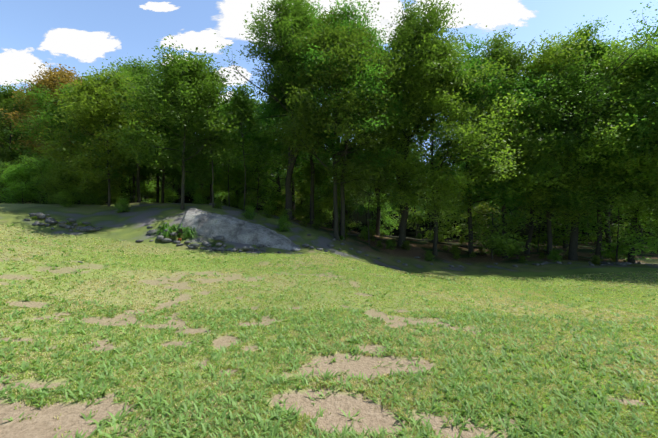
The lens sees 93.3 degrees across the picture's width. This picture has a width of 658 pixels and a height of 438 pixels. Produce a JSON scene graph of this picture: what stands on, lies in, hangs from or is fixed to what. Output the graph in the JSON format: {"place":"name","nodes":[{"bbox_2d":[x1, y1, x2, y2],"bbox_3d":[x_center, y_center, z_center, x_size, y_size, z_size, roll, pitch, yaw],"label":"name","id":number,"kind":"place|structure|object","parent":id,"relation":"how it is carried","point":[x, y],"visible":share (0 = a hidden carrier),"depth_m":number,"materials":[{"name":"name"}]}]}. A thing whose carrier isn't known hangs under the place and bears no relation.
{"place":"outdoors","nodes":[
{"label":"outdoors","id":0,"kind":"place"},
{"bbox_2d":[0,47,57,85],"bbox_3d":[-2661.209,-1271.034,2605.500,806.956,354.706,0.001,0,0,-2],"label":"cloud","id":1,"kind":"structure","parent":0,"point":[16,65],"depth_m":2607.09,"materials":[{"name":"white"}]},
{"bbox_2d":[37,28,121,62],"bbox_3d":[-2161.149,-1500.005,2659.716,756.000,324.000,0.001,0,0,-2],"label":"cloud","id":2,"kind":"structure","parent":0,"point":[83,46],"depth_m":2660.66,"materials":[{"name":"white"}]},
{"bbox_2d":[139,2,178,11],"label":"cloud","id":3,"kind":"structure","parent":0,"point":[160,6],"depth_m":2916.01,"materials":[{"name":"white"}]},
{"bbox_2d":[160,28,233,53],"bbox_3d":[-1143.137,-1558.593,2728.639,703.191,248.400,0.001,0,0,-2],"label":"cloud","id":4,"kind":"structure","parent":0,"point":[207,40],"depth_m":2728.80,"materials":[{"name":"white"}]},
{"bbox_2d":[215,66,252,85],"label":"cloud","id":5,"kind":"structure","parent":0,"point":[240,68],"depth_m":2817.06,"materials":[{"name":"white"}]},
{"bbox_2d":[212,0,408,48],"bbox_3d":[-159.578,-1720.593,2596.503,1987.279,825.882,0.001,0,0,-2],"label":"cloud","id":6,"kind":"structure","parent":0,"point":[231,22],"depth_m":2585.56,"materials":[{"name":"white"}]},
{"bbox_2d":[0,173,657,437],"bbox_3d":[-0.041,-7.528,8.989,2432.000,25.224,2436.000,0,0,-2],"label":"ground","id":7,"kind":"structure","parent":0,"point":[129,227],"depth_m":7.89,"materials":[{"name":"beige soil"}]},
{"bbox_2d":[0,112,22,162],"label":"tree","id":8,"kind":"object","parent":7,"relation":"on","point":[6,138],"visible":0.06,"depth_m":33.05,"materials":[{"name":"green plant"}]},
{"bbox_2d":[0,159,35,203],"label":"shrub","id":9,"kind":"object","parent":7,"relation":"on","point":[1,170],"visible":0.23,"depth_m":21.21,"materials":[{"name":"green plant"}]},
{"bbox_2d":[0,159,47,203],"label":"shrub","id":10,"kind":"object","parent":7,"relation":"on","point":[16,174],"visible":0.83,"depth_m":19.51,"materials":[{"name":"green plant"}]},
{"bbox_2d":[0,81,57,202],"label":"tree","id":11,"kind":"object","parent":7,"relation":"on","point":[8,102],"visible":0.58,"depth_m":25.75,"materials":[{"name":"green plant"}]},
{"bbox_2d":[1,153,65,203],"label":"shrub","id":12,"kind":"object","parent":7,"relation":"on","point":[40,167],"visible":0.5,"depth_m":19.96,"materials":[{"name":"green plant"}]},
{"bbox_2d":[0,80,75,203],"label":"tree","id":13,"kind":"object","parent":7,"relation":"on","point":[18,129],"depth_m":33.92,"materials":[{"name":"green plant"}]},
{"bbox_2d":[0,62,101,171],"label":"tree","id":14,"kind":"object","parent":7,"relation":"on","point":[49,80],"visible":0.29,"depth_m":23.85,"materials":[{"name":"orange plant"}]},
{"bbox_2d":[1,77,104,168],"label":"tree","id":15,"kind":"object","parent":7,"relation":"on","point":[38,133],"visible":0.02,"depth_m":28.18,"materials":[{"name":"green plant"}]},
{"bbox_2d":[27,159,85,204],"bbox_3d":[-16.705,-2.216,19.274,3.118,3.178,3.339,3,-3,-36],"label":"shrub","id":16,"kind":"object","parent":7,"relation":"on","point":[58,178],"visible":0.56,"depth_m":19.11,"materials":[{"name":"green plant"}]},
{"bbox_2d":[24,212,103,231],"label":"rocks","id":17,"kind":"object","parent":7,"relation":"on","point":[40,215],"visible":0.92,"depth_m":14.95,"materials":[{"name":"grey stone"}]},
{"bbox_2d":[52,188,75,206],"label":"weed shrub","id":18,"kind":"object","parent":7,"relation":"on","point":[65,195],"visible":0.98,"depth_m":17.80,"materials":[{"name":"green plant"}]},
{"bbox_2d":[3,77,130,201],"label":"tree","id":19,"kind":"object","parent":7,"relation":"on","point":[40,97],"visible":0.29,"depth_m":20.92,"materials":[{"name":"green plant"}]},
{"bbox_2d":[48,167,93,204],"bbox_3d":[-16.309,-2.080,19.910,2.806,2.861,3.005,3,-1,31],"label":"shrub","id":20,"kind":"object","parent":7,"relation":"on","point":[77,178],"visible":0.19,"depth_m":19.69,"materials":[{"name":"green plant"}]},
{"bbox_2d":[72,169,116,204],"bbox_3d":[-14.733,-1.910,19.245,2.672,2.543,2.494,-1,-1,9],"label":"shrub","id":21,"kind":"object","parent":7,"relation":"on","point":[83,198],"visible":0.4,"depth_m":18.87,"materials":[{"name":"green plant"}]},
{"bbox_2d":[34,59,166,206],"bbox_3d":[-13.317,-4.717,18.861,6.948,8.424,7.270,-2,2,38],"label":"tree","id":22,"kind":"object","parent":7,"relation":"on","point":[85,101],"visible":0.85,"depth_m":17.55,"materials":[{"name":"green plant"}]},
{"bbox_2d":[88,176,119,203],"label":"shrub","id":23,"kind":"object","parent":7,"relation":"on","point":[115,187],"visible":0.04,"depth_m":20.68,"materials":[{"name":"green plant"}]},
{"bbox_2d":[106,192,120,203],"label":"weed shrub","id":24,"kind":"object","parent":7,"relation":"on","point":[115,197],"visible":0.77,"depth_m":19.82,"materials":[{"name":"green plant"}]},
{"bbox_2d":[113,198,132,212],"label":"weed shrub","id":25,"kind":"object","parent":7,"relation":"on","point":[123,202],"visible":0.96,"depth_m":17.41,"materials":[{"name":"green plant"}]},
{"bbox_2d":[92,157,164,202],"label":"tree","id":26,"kind":"object","parent":7,"relation":"on","point":[146,195],"visible":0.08,"depth_m":27.36,"materials":[{"name":"green plant"}]},
{"bbox_2d":[77,55,186,201],"bbox_3d":[-13.277,-6.106,21.506,6.788,10.519,7.704,0,0,-25],"label":"tree","id":27,"kind":"object","parent":7,"relation":"on","point":[138,172],"visible":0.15,"depth_m":21.07,"materials":[{"name":"green plant"}]},
{"bbox_2d":[99,122,174,202],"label":"tree","id":28,"kind":"object","parent":7,"relation":"on","point":[143,180],"visible":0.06,"depth_m":32.62,"materials":[{"name":"green plant"}]},
{"bbox_2d":[116,176,159,201],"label":"bush","id":29,"kind":"object","parent":7,"relation":"on","point":[146,184],"visible":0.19,"depth_m":34.73,"materials":[{"name":"green plant"}]},
{"bbox_2d":[94,66,206,202],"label":"tree","id":30,"kind":"object","parent":7,"relation":"on","point":[178,177],"visible":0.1,"depth_m":23.53,"materials":[{"name":"green plant"}]},
{"bbox_2d":[115,103,187,202],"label":"tree","id":31,"kind":"object","parent":7,"relation":"on","point":[157,185],"visible":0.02,"depth_m":28.09,"materials":[{"name":"green plant"}]},
{"bbox_2d":[135,184,172,202],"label":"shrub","id":32,"kind":"object","parent":7,"relation":"on","point":[154,193],"visible":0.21,"depth_m":40.04,"materials":[{"name":"green plant"}]},
{"bbox_2d":[153,186,180,202],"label":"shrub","id":33,"kind":"object","parent":7,"relation":"on","point":[170,193],"visible":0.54,"depth_m":40.79,"materials":[{"name":"green plant"}]},
{"bbox_2d":[149,173,191,201],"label":"bush","id":34,"kind":"object","parent":7,"relation":"on","point":[176,187],"visible":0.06,"depth_m":58.32,"materials":[{"name":"green plant"}]},
{"bbox_2d":[98,34,245,209],"bbox_3d":[-8.382,-4.940,17.563,6.544,9.212,7.874,1,1,1],"label":"tree","id":35,"kind":"object","parent":7,"relation":"on","point":[181,81],"visible":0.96,"depth_m":16.67,"materials":[{"name":"green plant"}]},
{"bbox_2d":[159,171,192,202],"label":"bush","id":36,"kind":"object","parent":7,"relation":"on","point":[172,187],"depth_m":51.02,"materials":[{"name":"green plant"}]},
{"bbox_2d":[153,222,200,238],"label":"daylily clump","id":37,"kind":"object","parent":7,"relation":"on","point":[189,232],"visible":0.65,"depth_m":15.15,"materials":[{"name":"green plant"}]},
{"bbox_2d":[193,193,205,203],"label":"weed shrub","id":38,"kind":"object","parent":7,"relation":"on","point":[199,196],"visible":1,"depth_m":19.29,"materials":[{"name":"green plant"}]},
{"bbox_2d":[191,187,209,203],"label":"weed shrub","id":39,"kind":"object","parent":7,"relation":"on","point":[198,192],"visible":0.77,"depth_m":19.84,"materials":[{"name":"green plant"}]},
{"bbox_2d":[161,97,244,189],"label":"tree","id":40,"kind":"object","parent":7,"relation":"on","point":[206,162],"visible":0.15,"depth_m":23.42,"materials":[{"name":"green plant"}]},
{"bbox_2d":[164,47,251,207],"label":"tree","id":41,"kind":"object","parent":7,"relation":"on","point":[211,77],"visible":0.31,"depth_m":18.30,"materials":[{"name":"green plant"}]},
{"bbox_2d":[192,183,231,203],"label":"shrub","id":42,"kind":"object","parent":7,"relation":"on","point":[216,192],"visible":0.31,"depth_m":31.15,"materials":[{"name":"green plant"}]},
{"bbox_2d":[135,222,294,252],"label":"rocks","id":43,"kind":"object","parent":7,"relation":"on","point":[196,245],"visible":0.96,"depth_m":14.50,"materials":[{"name":"grey stone"}]},
{"bbox_2d":[181,107,251,202],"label":"tree","id":44,"kind":"object","parent":7,"relation":"on","point":[209,164],"visible":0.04,"depth_m":28.83,"materials":[{"name":"green plant"}]},
{"bbox_2d":[192,96,256,205],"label":"tree","id":45,"kind":"object","parent":7,"relation":"on","point":[239,128],"visible":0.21,"depth_m":22.75,"materials":[{"name":"green plant"}]},
{"bbox_2d":[214,136,260,193],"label":"tree","id":46,"kind":"object","parent":7,"relation":"on","point":[220,179],"visible":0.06,"depth_m":28.94,"materials":[{"name":"green plant"}]},
{"bbox_2d":[216,168,260,207],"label":"tree","id":47,"kind":"object","parent":7,"relation":"on","point":[233,202],"visible":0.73,"depth_m":24.98,"materials":[{"name":"green plant"}]},
{"bbox_2d":[177,208,300,250],"bbox_3d":[-4.359,0.652,16.619,7.772,2.512,3.246,0,0,1],"label":"outcrop rock","id":48,"kind":"object","parent":7,"relation":"on","point":[210,225],"visible":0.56,"depth_m":15.66,"materials":[{"name":"grey stone"}]},
{"bbox_2d":[237,196,251,210],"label":"weed shrub","id":49,"kind":"object","parent":7,"relation":"on","point":[246,202],"visible":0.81,"depth_m":20.15,"materials":[{"name":"green plant"}]},
{"bbox_2d":[222,80,272,194],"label":"tree","id":50,"kind":"object","parent":7,"relation":"on","point":[255,101],"visible":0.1,"depth_m":34.83,"materials":[{"name":"green plant"}]},
{"bbox_2d":[211,79,285,210],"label":"tree","id":51,"kind":"object","parent":7,"relation":"on","point":[241,107],"visible":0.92,"depth_m":18.91,"materials":[{"name":"green plant"}]},
{"bbox_2d":[243,205,257,220],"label":"weed shrub","id":52,"kind":"object","parent":7,"relation":"on","point":[250,210],"visible":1,"depth_m":18.41,"materials":[{"name":"green plant"}]},
{"bbox_2d":[210,124,301,210],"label":"tree","id":53,"kind":"object","parent":7,"relation":"on","point":[263,140],"visible":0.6,"depth_m":24.57,"materials":[{"name":"green plant"}]},
{"bbox_2d":[243,161,284,209],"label":"bush","id":54,"kind":"object","parent":7,"relation":"on","point":[282,173],"visible":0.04,"depth_m":49.35,"materials":[{"name":"green plant"}]},
{"bbox_2d":[258,204,273,217],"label":"weed shrub","id":55,"kind":"object","parent":7,"relation":"on","point":[267,207],"visible":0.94,"depth_m":19.73,"materials":[{"name":"green plant"}]},
{"bbox_2d":[249,122,306,213],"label":"tree","id":56,"kind":"object","parent":7,"relation":"on","point":[277,184],"visible":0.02,"depth_m":44.29,"materials":[{"name":"green plant"}]},
{"bbox_2d":[210,0,353,219],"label":"tall tree","id":57,"kind":"object","parent":7,"relation":"on","point":[294,11],"visible":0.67,"depth_m":20.72,"materials":[{"name":"green plant"}]},
{"bbox_2d":[249,85,315,211],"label":"tree","id":58,"kind":"object","parent":7,"relation":"on","point":[278,182],"visible":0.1,"depth_m":38.45,"materials":[{"name":"green plant"}]},
{"bbox_2d":[275,216,292,231],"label":"weed shrub","id":59,"kind":"object","parent":7,"relation":"on","point":[283,219],"visible":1,"depth_m":17.80,"materials":[{"name":"green plant"}]},
{"bbox_2d":[277,208,290,220],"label":"weed shrub","id":60,"kind":"object","parent":7,"relation":"on","point":[283,212],"visible":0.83,"depth_m":20.24,"materials":[{"name":"green plant"}]},
{"bbox_2d":[268,188,303,220],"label":"bush","id":61,"kind":"object","parent":7,"relation":"on","point":[281,203],"visible":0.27,"depth_m":31.33,"materials":[{"name":"green plant"}]},
{"bbox_2d":[249,55,338,219],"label":"tree","id":62,"kind":"object","parent":7,"relation":"on","point":[278,170],"visible":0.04,"depth_m":29.50,"materials":[{"name":"green plant"}]},
{"bbox_2d":[248,0,363,224],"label":"tall tree","id":63,"kind":"object","parent":7,"relation":"on","point":[269,114],"visible":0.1,"depth_m":23.17,"materials":[{"name":"green plant"}]},
{"bbox_2d":[296,194,332,226],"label":"bush","id":64,"kind":"object","parent":7,"relation":"on","point":[315,209],"visible":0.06,"depth_m":42.95,"materials":[{"name":"green plant"}]},
{"bbox_2d":[293,149,338,223],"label":"tree","id":65,"kind":"object","parent":7,"relation":"on","point":[310,182],"visible":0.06,"depth_m":41.39,"materials":[{"name":"green plant"}]},
{"bbox_2d":[280,158,352,224],"bbox_3d":[-1.318,-2.295,26.399,5.932,6.074,6.639,0,0,-34],"label":"bush","id":66,"kind":"object","parent":7,"relation":"on","point":[305,171],"visible":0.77,"depth_m":25.75,"materials":[{"name":"green plant"}]},
{"bbox_2d":[311,219,321,229],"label":"fern shrub","id":67,"kind":"object","parent":7,"relation":"on","point":[316,222],"visible":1,"depth_m":20.98,"materials":[{"name":"green plant"}]},
{"bbox_2d":[306,163,332,208],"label":"tree","id":68,"kind":"object","parent":7,"relation":"on","point":[320,191],"visible":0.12,"depth_m":37.51,"materials":[{"name":"green plant"}]},
{"bbox_2d":[0,290,657,437],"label":"grass","id":69,"kind":"structure","parent":7,"relation":"on","point":[250,422],"depth_m":3.20,"materials":[{"name":"green plant"}]},
{"bbox_2d":[0,210,657,333],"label":"grass","id":70,"kind":"structure","parent":7,"relation":"on","point":[540,295],"depth_m":8.28,"materials":[{"name":"green plant"}]},
{"bbox_2d":[309,181,361,230],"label":"tree","id":71,"kind":"object","parent":7,"relation":"on","point":[346,224],"visible":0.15,"depth_m":36.74,"materials":[{"name":"green plant"}]},
{"bbox_2d":[253,0,425,240],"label":"tree","id":72,"kind":"object","parent":7,"relation":"on","point":[320,39],"visible":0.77,"depth_m":17.34,"materials":[{"name":"green plant"}]},
{"bbox_2d":[303,127,376,228],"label":"tree","id":73,"kind":"object","parent":7,"relation":"on","point":[322,194],"visible":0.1,"depth_m":34.29,"materials":[{"name":"green plant"}]},
{"bbox_2d":[272,0,411,240],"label":"tall tree","id":74,"kind":"object","parent":7,"relation":"on","point":[330,143],"visible":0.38,"depth_m":18.57,"materials":[{"name":"green plant"}]},
{"bbox_2d":[331,200,354,220],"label":"bush","id":75,"kind":"object","parent":7,"relation":"on","point":[350,212],"visible":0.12,"depth_m":61.09,"materials":[{"name":"green plant"}]},
{"bbox_2d":[345,170,373,231],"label":"tree","id":76,"kind":"object","parent":7,"relation":"on","point":[351,208],"visible":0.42,"depth_m":32.40,"materials":[{"name":"green plant"}]},
{"bbox_2d":[78,203,657,267],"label":"loose stones","id":77,"kind":"object","parent":7,"relation":"on","point":[536,264],"visible":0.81,"depth_m":18.93,"materials":[{"name":"grey stone"}]},
{"bbox_2d":[338,135,397,245],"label":"tree","id":78,"kind":"object","parent":7,"relation":"on","point":[382,198],"visible":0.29,"depth_m":20.36,"materials":[{"name":"green plant"}]},
{"bbox_2d":[353,182,386,227],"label":"tree","id":79,"kind":"object","parent":7,"relation":"on","point":[361,210],"visible":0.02,"depth_m":60.70,"materials":[{"name":"green plant"}]},
{"bbox_2d":[365,229,377,241],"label":"fern shrub","id":80,"kind":"object","parent":7,"relation":"on","point":[372,234],"visible":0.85,"depth_m":22.13,"materials":[{"name":"green plant"}]},
{"bbox_2d":[358,194,399,235],"bbox_3d":[5.375,-0.448,32.665,4.889,5.006,5.472,2,-2,10],"label":"bush","id":81,"kind":"object","parent":7,"relation":"on","point":[383,209],"visible":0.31,"depth_m":32.20,"materials":[{"name":"green plant"}]},
{"bbox_2d":[330,43,431,235],"bbox_3d":[4.525,-6.680,25.762,10.142,16.823,12.794,0,0,23],"label":"tree","id":82,"kind":"object","parent":7,"relation":"on","point":[377,230],"depth_m":27.47,"materials":[{"name":"green plant"}]},
{"bbox_2d":[350,107,428,229],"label":"tree","id":83,"kind":"object","parent":7,"relation":"on","point":[388,192],"visible":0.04,"depth_m":35.51,"materials":[{"name":"green plant"}]},
{"bbox_2d":[369,149,423,214],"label":"tree","id":84,"kind":"object","parent":7,"relation":"on","point":[396,179],"visible":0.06,"depth_m":39.71,"materials":[{"name":"green plant"}]},
{"bbox_2d":[383,181,417,220],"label":"tree","id":85,"kind":"object","parent":7,"relation":"on","point":[395,204],"visible":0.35,"depth_m":24.45,"materials":[{"name":"green plant"}]},
{"bbox_2d":[387,146,430,236],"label":"tree","id":86,"kind":"object","parent":7,"relation":"on","point":[414,201],"visible":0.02,"depth_m":48.12,"materials":[{"name":"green plant"}]},
{"bbox_2d":[342,0,483,246],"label":"tall tree","id":87,"kind":"object","parent":7,"relation":"on","point":[413,25],"visible":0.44,"depth_m":19.50,"materials":[{"name":"green plant"}]},
{"bbox_2d":[423,250,434,261],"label":"weed shrub","id":88,"kind":"object","parent":7,"relation":"on","point":[428,255],"visible":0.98,"depth_m":19.39,"materials":[{"name":"green plant"}]},
{"bbox_2d":[394,166,483,243],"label":"tree","id":89,"kind":"object","parent":7,"relation":"on","point":[444,231],"visible":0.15,"depth_m":27.35,"materials":[{"name":"green plant"}]},
{"bbox_2d":[318,224,560,255],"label":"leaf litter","id":90,"kind":"object","parent":7,"relation":"on","point":[431,241],"visible":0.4,"depth_m":26.71,"materials":[{"name":"brown plant"}]},
{"bbox_2d":[345,30,545,255],"bbox_3d":[6.898,-4.691,19.552,11.175,14.768,9.005,0,0,34],"label":"tree","id":91,"kind":"object","parent":7,"relation":"on","point":[451,111],"visible":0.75,"depth_m":18.61,"materials":[{"name":"green plant"}]},
{"bbox_2d":[447,155,501,236],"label":"tree","id":92,"kind":"object","parent":7,"relation":"on","point":[467,202],"visible":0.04,"depth_m":33.68,"materials":[{"name":"green plant"}]},
{"bbox_2d":[397,34,569,255],"bbox_3d":[10.591,-5.394,21.972,10.646,16.553,10.549,0,0,27],"label":"tree","id":93,"kind":"object","parent":7,"relation":"on","point":[452,164],"visible":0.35,"depth_m":20.35,"materials":[{"name":"green plant"}]},
{"bbox_2d":[463,202,519,246],"bbox_3d":[14.058,0.453,27.136,4.877,4.462,4.357,-1,-1,-8],"label":"bush","id":94,"kind":"object","parent":7,"relation":"on","point":[482,211],"visible":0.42,"depth_m":26.88,"materials":[{"name":"green plant"}]},
{"bbox_2d":[436,153,575,258],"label":"tree","id":95,"kind":"object","parent":7,"relation":"on","point":[497,240],"visible":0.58,"depth_m":20.30,"materials":[{"name":"green plant"}]},
{"bbox_2d":[438,25,579,258],"bbox_3d":[12.236,-5.171,21.559,9.009,16.301,9.487,-1,0,8],"label":"tall tree","id":96,"kind":"object","parent":7,"relation":"on","point":[509,50],"visible":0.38,"depth_m":19.41,"materials":[{"name":"green plant"}]},
{"bbox_2d":[484,162,605,251],"bbox_3d":[17.380,-1.073,25.491,9.016,8.249,8.056,3,0,-36],"label":"bush","id":97,"kind":"object","parent":7,"relation":"on","point":[534,240],"visible":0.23,"depth_m":25.49,"materials":[{"name":"green plant"}]},
{"bbox_2d":[546,249,564,261],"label":"fern shrub","id":98,"kind":"object","parent":7,"relation":"on","point":[556,253],"visible":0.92,"depth_m":19.89,"materials":[{"name":"green plant"}]},
{"bbox_2d":[471,26,657,254],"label":"tree","id":99,"kind":"object","parent":7,"relation":"on","point":[545,60],"visible":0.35,"depth_m":19.85,"materials":[{"name":"green plant"}]},
{"bbox_2d":[538,130,590,248],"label":"tree","id":100,"kind":"object","parent":7,"relation":"on","point":[565,245],"visible":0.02,"depth_m":30.48,"materials":[{"name":"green plant"}]},
{"bbox_2d":[478,40,653,255],"bbox_3d":[15.196,-4.740,21.198,9.739,15.440,10.122,0,0,-43],"label":"tree","id":101,"kind":"object","parent":7,"relation":"on","point":[590,92],"visible":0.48,"depth_m":19.19,"materials":[{"name":"green plant"}]},
{"bbox_2d":[551,116,632,250],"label":"tree","id":102,"kind":"object","parent":7,"relation":"on","point":[608,239],"depth_m":25.67,"materials":[{"name":"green plant"}]},
{"bbox_2d":[534,2,657,260],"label":"tall tree","id":103,"kind":"object","parent":7,"relation":"on","point":[572,251],"visible":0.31,"depth_m":20.05,"materials":[{"name":"green plant"}]},
{"bbox_2d":[591,255,602,264],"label":"weed shrub","id":104,"kind":"object","parent":7,"relation":"on","point":[594,259],"visible":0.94,"depth_m":19.61,"materials":[{"name":"green plant"}]},
{"bbox_2d":[544,149,657,261],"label":"tree","id":105,"kind":"object","parent":7,"relation":"on","point":[616,248],"visible":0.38,"depth_m":19.93,"materials":[{"name":"green plant"}]},
{"bbox_2d":[545,29,657,260],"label":"tree","id":106,"kind":"object","parent":7,"relation":"on","point":[630,200],"visible":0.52,"depth_m":18.62,"materials":[{"name":"green plant"}]},
{"bbox_2d":[557,14,657,262],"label":"tree","id":107,"kind":"object","parent":7,"relation":"on","point":[641,148],"visible":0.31,"depth_m":18.45,"materials":[{"name":"green plant"}]},
{"bbox_2d":[585,196,650,243],"bbox_3d":[32.995,-0.024,36.306,6.746,6.907,7.550,0,0,-1],"label":"bush","id":108,"kind":"object","parent":7,"relation":"on","point":[612,230],"visible":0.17,"depth_m":35.98,"materials":[{"name":"green plant"}]},
{"bbox_2d":[603,43,657,202],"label":"tree","id":109,"kind":"object","parent":7,"relation":"on","point":[649,103],"visible":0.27,"depth_m":18.27,"materials":[{"name":"green plant"}]},
{"bbox_2d":[604,197,657,250],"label":"tree","id":110,"kind":"object","parent":7,"relation":"on","point":[638,225],"depth_m":30.79,"materials":[{"name":"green plant"}]},
{"bbox_2d":[0,0,657,162],"label":"sky","id":111,"kind":"structure","parent":0,"point":[24,24],"materials":[{"name":"blue"}]},
{"bbox_2d":[408,0,536,31],"bbox_3d":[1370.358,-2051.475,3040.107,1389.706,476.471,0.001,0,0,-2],"label":"cloud","id":112,"kind":"structure","parent":0,"point":[490,14],"depth_m":3045.02,"materials":[{"name":"white"}]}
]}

